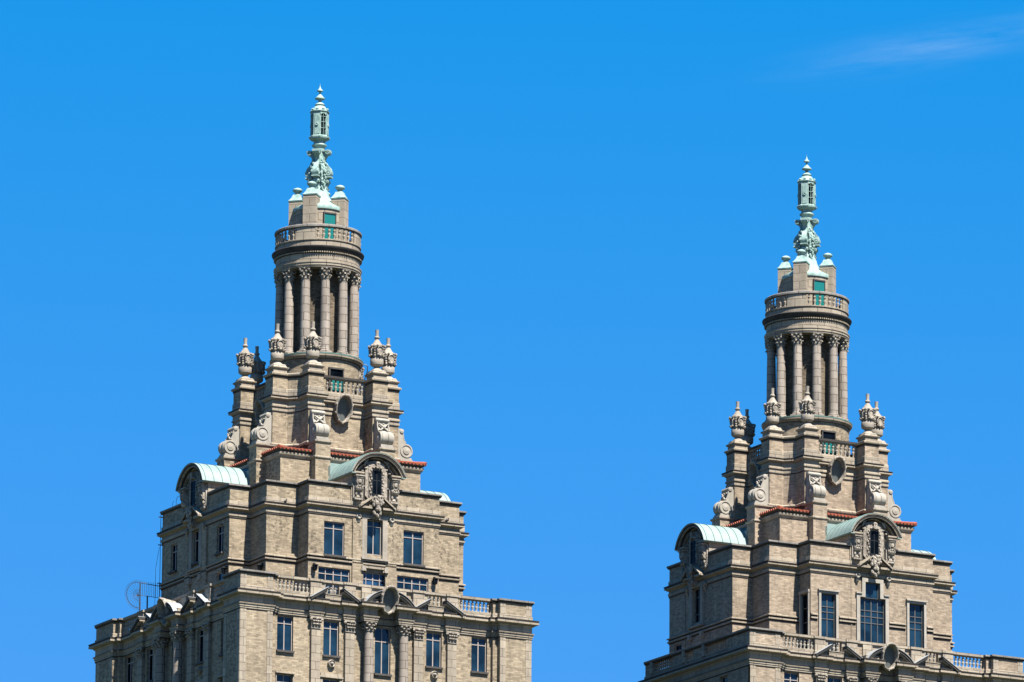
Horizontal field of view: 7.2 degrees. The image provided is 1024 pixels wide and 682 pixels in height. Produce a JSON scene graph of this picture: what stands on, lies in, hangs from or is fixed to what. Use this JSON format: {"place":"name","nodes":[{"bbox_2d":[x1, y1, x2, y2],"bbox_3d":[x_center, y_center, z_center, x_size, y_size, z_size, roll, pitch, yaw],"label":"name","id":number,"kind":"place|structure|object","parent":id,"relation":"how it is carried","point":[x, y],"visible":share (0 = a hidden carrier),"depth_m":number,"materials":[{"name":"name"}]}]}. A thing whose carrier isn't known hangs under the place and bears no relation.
{"place":"outdoors","nodes":[
{"label":"outdoors","id":0,"kind":"place"},
{"bbox_2d":[0,0,1023,681],"label":"sky","id":1,"kind":"structure","parent":0,"point":[575,219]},
{"bbox_2d":[638,157,1023,681],"bbox_3d":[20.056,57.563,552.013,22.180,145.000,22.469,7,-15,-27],"label":"apartment tower","id":2,"kind":"structure","parent":0,"point":[801,560],"depth_m":556.40,"materials":[{"name":"beige brick"}]},
{"bbox_2d":[676,644,681,650],"bbox_3d":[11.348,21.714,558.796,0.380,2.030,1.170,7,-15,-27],"label":"window","id":3,"kind":"structure","parent":2,"relation":"in","point":[678,647],"depth_m":559.19,"materials":[{"name":"black glass"}]},
{"bbox_2d":[696,589,699,622],"bbox_3d":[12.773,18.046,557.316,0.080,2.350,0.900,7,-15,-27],"label":"window","id":4,"kind":"structure","parent":2,"relation":"in","point":[698,590],"depth_m":557.49,"materials":[{"name":"black glass"}]},
{"bbox_2d":[722,676,727,681],"bbox_3d":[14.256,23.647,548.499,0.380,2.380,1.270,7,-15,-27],"label":"window","id":5,"kind":"structure","parent":2,"relation":"in","point":[724,679],"depth_m":548.98,"materials":[{"name":"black glass"}]},
{"bbox_2d":[784,672,797,681],"bbox_3d":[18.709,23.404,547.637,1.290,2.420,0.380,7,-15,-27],"label":"window","id":6,"kind":"structure","parent":2,"relation":"in","point":[788,677],"depth_m":547.91,"materials":[{"name":"blue glass"}]},
{"bbox_2d":[803,594,806,648],"bbox_3d":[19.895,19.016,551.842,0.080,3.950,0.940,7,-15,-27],"label":"window","id":7,"kind":"structure","parent":2,"relation":"in","point":[805,595],"depth_m":552.07,"materials":[{"name":"black glass"}]},
{"bbox_2d":[813,279,825,305],"bbox_3d":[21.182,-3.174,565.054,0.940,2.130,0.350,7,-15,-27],"label":"door","id":8,"kind":"structure","parent":2,"relation":"in","point":[818,285],"depth_m":565.03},
{"bbox_2d":[821,594,834,650],"bbox_3d":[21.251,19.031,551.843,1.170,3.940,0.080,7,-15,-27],"label":"window","id":9,"kind":"structure","parent":2,"relation":"in","point":[827,600],"depth_m":551.94,"materials":[{"name":"blue glass"}]},
{"bbox_2d":[821,430,835,454],"bbox_3d":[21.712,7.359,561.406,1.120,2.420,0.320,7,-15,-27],"label":"door","id":10,"kind":"structure","parent":2,"relation":"in","point":[826,434],"depth_m":561.45,"materials":[{"name":"teal glass"}]},
{"bbox_2d":[827,677,840,681],"bbox_3d":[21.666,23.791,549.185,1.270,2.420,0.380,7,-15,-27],"label":"window","id":11,"kind":"structure","parent":2,"relation":"in","point":[829,679],"depth_m":549.52,"materials":[{"name":"blue glass"}]},
{"bbox_2d":[865,583,877,598],"bbox_3d":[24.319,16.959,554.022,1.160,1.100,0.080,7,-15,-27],"label":"window","id":12,"kind":"structure","parent":2,"relation":"in","point":[871,588],"depth_m":554.10,"materials":[{"name":"blue glass"}]},
{"bbox_2d":[860,598,883,642],"bbox_3d":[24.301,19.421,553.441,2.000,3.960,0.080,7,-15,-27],"label":"window","id":13,"kind":"structure","parent":2,"relation":"in","point":[871,610],"depth_m":553.56,"materials":[{"name":"blue glass"}]},
{"bbox_2d":[909,604,922,647],"bbox_3d":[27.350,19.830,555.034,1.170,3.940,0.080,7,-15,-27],"label":"window","id":14,"kind":"structure","parent":2,"relation":"in","point":[915,611],"depth_m":555.18,"materials":[{"name":"blue glass"}]},
{"label":"ground","id":15,"kind":"structure","parent":0,"visible":0},
{"bbox_2d":[88,86,539,681],"bbox_3d":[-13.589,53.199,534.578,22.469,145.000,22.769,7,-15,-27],"label":"apartment tower","id":16,"kind":"structure","parent":15,"relation":"on","point":[314,438],"depth_m":537.62,"materials":[{"name":"beige brick"}]},
{"bbox_2d":[127,655,132,681],"bbox_3d":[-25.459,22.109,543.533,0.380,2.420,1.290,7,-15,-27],"label":"window","id":17,"kind":"structure","parent":16,"relation":"in","point":[129,659],"depth_m":543.91,"materials":[{"name":"blue glass"}]},
{"bbox_2d":[124,580,160,610],"bbox_3d":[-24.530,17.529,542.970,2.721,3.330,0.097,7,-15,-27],"label":"satellite dish","id":18,"kind":"object","parent":16,"relation":"on","point":[139,595],"visible":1,"depth_m":543.05,"materials":[{"name":"metal"}]},
{"bbox_2d":[147,648,153,681],"bbox_3d":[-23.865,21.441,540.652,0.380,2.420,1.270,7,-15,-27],"label":"window","id":19,"kind":"structure","parent":16,"relation":"in","point":[151,656],"depth_m":541.00,"materials":[{"name":"black glass"}]},
{"bbox_2d":[155,516,162,596],"bbox_3d":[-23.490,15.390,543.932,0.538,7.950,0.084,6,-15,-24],"label":"cable","id":20,"kind":"object","parent":16,"relation":"attached to","point":[160,545],"visible":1,"depth_m":544.22,"materials":[{"name":"black metal"}]},
{"bbox_2d":[167,544,176,574],"bbox_3d":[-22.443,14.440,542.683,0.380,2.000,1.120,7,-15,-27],"label":"window","id":21,"kind":"structure","parent":16,"relation":"in","point":[174,547],"depth_m":542.85,"materials":[{"name":"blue glass"}]},
{"bbox_2d":[190,531,198,565],"bbox_3d":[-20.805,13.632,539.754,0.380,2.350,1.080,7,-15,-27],"label":"window","id":22,"kind":"structure","parent":16,"relation":"in","point":[196,533],"depth_m":540.07,"materials":[{"name":"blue glass"}]},
{"bbox_2d":[194,628,203,665],"bbox_3d":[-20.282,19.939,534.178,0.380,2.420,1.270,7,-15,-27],"label":"window","id":23,"kind":"structure","parent":16,"relation":"in","point":[201,637],"depth_m":534.43,"materials":[{"name":"black glass"}]},
{"bbox_2d":[213,525,223,555],"bbox_3d":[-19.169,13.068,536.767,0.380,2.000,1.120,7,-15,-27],"label":"window","id":24,"kind":"structure","parent":16,"relation":"in","point":[220,529],"depth_m":537.05,"materials":[{"name":"black glass"}]},
{"bbox_2d":[218,572,223,580],"bbox_3d":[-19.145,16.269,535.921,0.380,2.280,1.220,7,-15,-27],"label":"window","id":25,"kind":"structure","parent":16,"relation":"in","point":[220,574],"depth_m":536.40,"materials":[{"name":"black glass"}]},
{"bbox_2d":[220,566,226,573],"bbox_3d":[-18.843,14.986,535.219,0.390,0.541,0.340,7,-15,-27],"label":"wall lamp","id":26,"kind":"object","parent":16,"relation":"attached to","point":[223,569],"visible":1,"depth_m":535.14,"materials":[{"name":"black metal"}]},
{"bbox_2d":[256,563,262,569],"bbox_3d":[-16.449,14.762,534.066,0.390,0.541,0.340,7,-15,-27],"label":"wall lamp","id":27,"kind":"object","parent":16,"relation":"attached to","point":[259,566],"visible":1,"depth_m":533.98,"materials":[{"name":"black metal"}]},
{"bbox_2d":[277,674,291,681],"bbox_3d":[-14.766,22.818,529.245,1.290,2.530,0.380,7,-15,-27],"label":"window","id":28,"kind":"structure","parent":16,"relation":"in","point":[280,677],"depth_m":529.63,"materials":[{"name":"blue glass"}]},
{"bbox_2d":[276,616,294,653],"bbox_3d":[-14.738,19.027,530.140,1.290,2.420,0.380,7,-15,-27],"label":"window","id":29,"kind":"structure","parent":16,"relation":"in","point":[284,624],"depth_m":530.28,"materials":[{"name":"blue glass"}]},
{"bbox_2d":[312,563,317,570],"bbox_3d":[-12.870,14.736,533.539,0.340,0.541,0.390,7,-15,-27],"label":"wall lamp","id":30,"kind":"object","parent":16,"relation":"attached to","point":[314,566],"visible":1,"depth_m":533.43,"materials":[{"name":"black metal"}]},
{"bbox_2d":[323,679,336,681],"bbox_3d":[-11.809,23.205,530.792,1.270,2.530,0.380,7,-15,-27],"label":"window","id":31,"kind":"structure","parent":16,"relation":"in","point":[324,680],"depth_m":531.18,"materials":[{"name":"blue glass"}]},
{"bbox_2d":[323,212,336,238],"bbox_3d":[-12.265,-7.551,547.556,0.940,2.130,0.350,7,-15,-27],"label":"door","id":32,"kind":"structure","parent":16,"relation":"in","point":[328,217],"depth_m":547.51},
{"bbox_2d":[322,621,340,658],"bbox_3d":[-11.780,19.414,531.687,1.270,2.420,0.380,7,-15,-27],"label":"window","id":33,"kind":"structure","parent":16,"relation":"in","point":[330,630],"depth_m":531.83,"materials":[{"name":"blue glass"}]},
{"bbox_2d":[318,566,348,594],"bbox_3d":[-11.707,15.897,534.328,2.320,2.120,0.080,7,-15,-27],"label":"window","id":34,"kind":"structure","parent":16,"relation":"in","point":[324,573],"depth_m":534.43,"materials":[{"name":"blue glass"}]},
{"bbox_2d":[323,521,345,557],"bbox_3d":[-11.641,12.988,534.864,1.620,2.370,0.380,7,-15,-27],"label":"window","id":35,"kind":"structure","parent":16,"relation":"in","point":[333,531],"depth_m":534.96,"materials":[{"name":"blue glass"}]},
{"bbox_2d":[328,367,343,392],"bbox_3d":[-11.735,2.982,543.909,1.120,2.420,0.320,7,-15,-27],"label":"door","id":36,"kind":"structure","parent":16,"relation":"in","point":[332,371],"depth_m":543.91,"materials":[{"name":"teal glass"}]},
{"bbox_2d":[363,572,383,585],"bbox_3d":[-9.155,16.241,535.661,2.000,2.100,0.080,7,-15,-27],"label":"window","id":37,"kind":"structure","parent":16,"relation":"in","point":[376,579],"depth_m":535.87,"materials":[{"name":"blue glass"}]},
{"bbox_2d":[367,520,380,555],"bbox_3d":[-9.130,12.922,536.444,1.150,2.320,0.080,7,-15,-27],"label":"window","id":38,"kind":"structure","parent":16,"relation":"in","point":[373,527],"depth_m":536.53,"materials":[{"name":"blue glass"}]},
{"bbox_2d":[374,627,391,676],"bbox_3d":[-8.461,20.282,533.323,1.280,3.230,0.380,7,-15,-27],"label":"window","id":39,"kind":"structure","parent":16,"relation":"in","point":[382,635],"depth_m":533.52,"materials":[{"name":"blue glass"}]},
{"bbox_2d":[397,576,427,590],"bbox_3d":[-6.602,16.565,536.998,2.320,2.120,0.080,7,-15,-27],"label":"window","id":40,"kind":"structure","parent":16,"relation":"in","point":[403,582],"depth_m":537.18,"materials":[{"name":"blue glass"}]},
{"bbox_2d":[402,530,425,566],"bbox_3d":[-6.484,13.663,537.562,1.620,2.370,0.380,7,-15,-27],"label":"window","id":41,"kind":"structure","parent":16,"relation":"in","point":[412,541],"depth_m":537.71,"materials":[{"name":"blue glass"}]},
{"bbox_2d":[425,632,442,669],"bbox_3d":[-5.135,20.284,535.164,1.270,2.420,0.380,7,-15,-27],"label":"window","id":42,"kind":"structure","parent":16,"relation":"in","point":[433,640],"depth_m":535.35,"materials":[{"name":"blue glass"}]},
{"bbox_2d":[433,577,438,584],"bbox_3d":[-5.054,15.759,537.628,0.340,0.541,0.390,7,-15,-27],"label":"wall lamp","id":43,"kind":"object","parent":16,"relation":"attached to","point":[435,580],"visible":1,"depth_m":537.52,"materials":[{"name":"black metal"}]},
{"bbox_2d":[470,637,488,674],"bbox_3d":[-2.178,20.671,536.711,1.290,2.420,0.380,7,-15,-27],"label":"window","id":44,"kind":"structure","parent":16,"relation":"in","point":[478,645],"depth_m":536.92,"materials":[{"name":"blue glass"}]}
]}

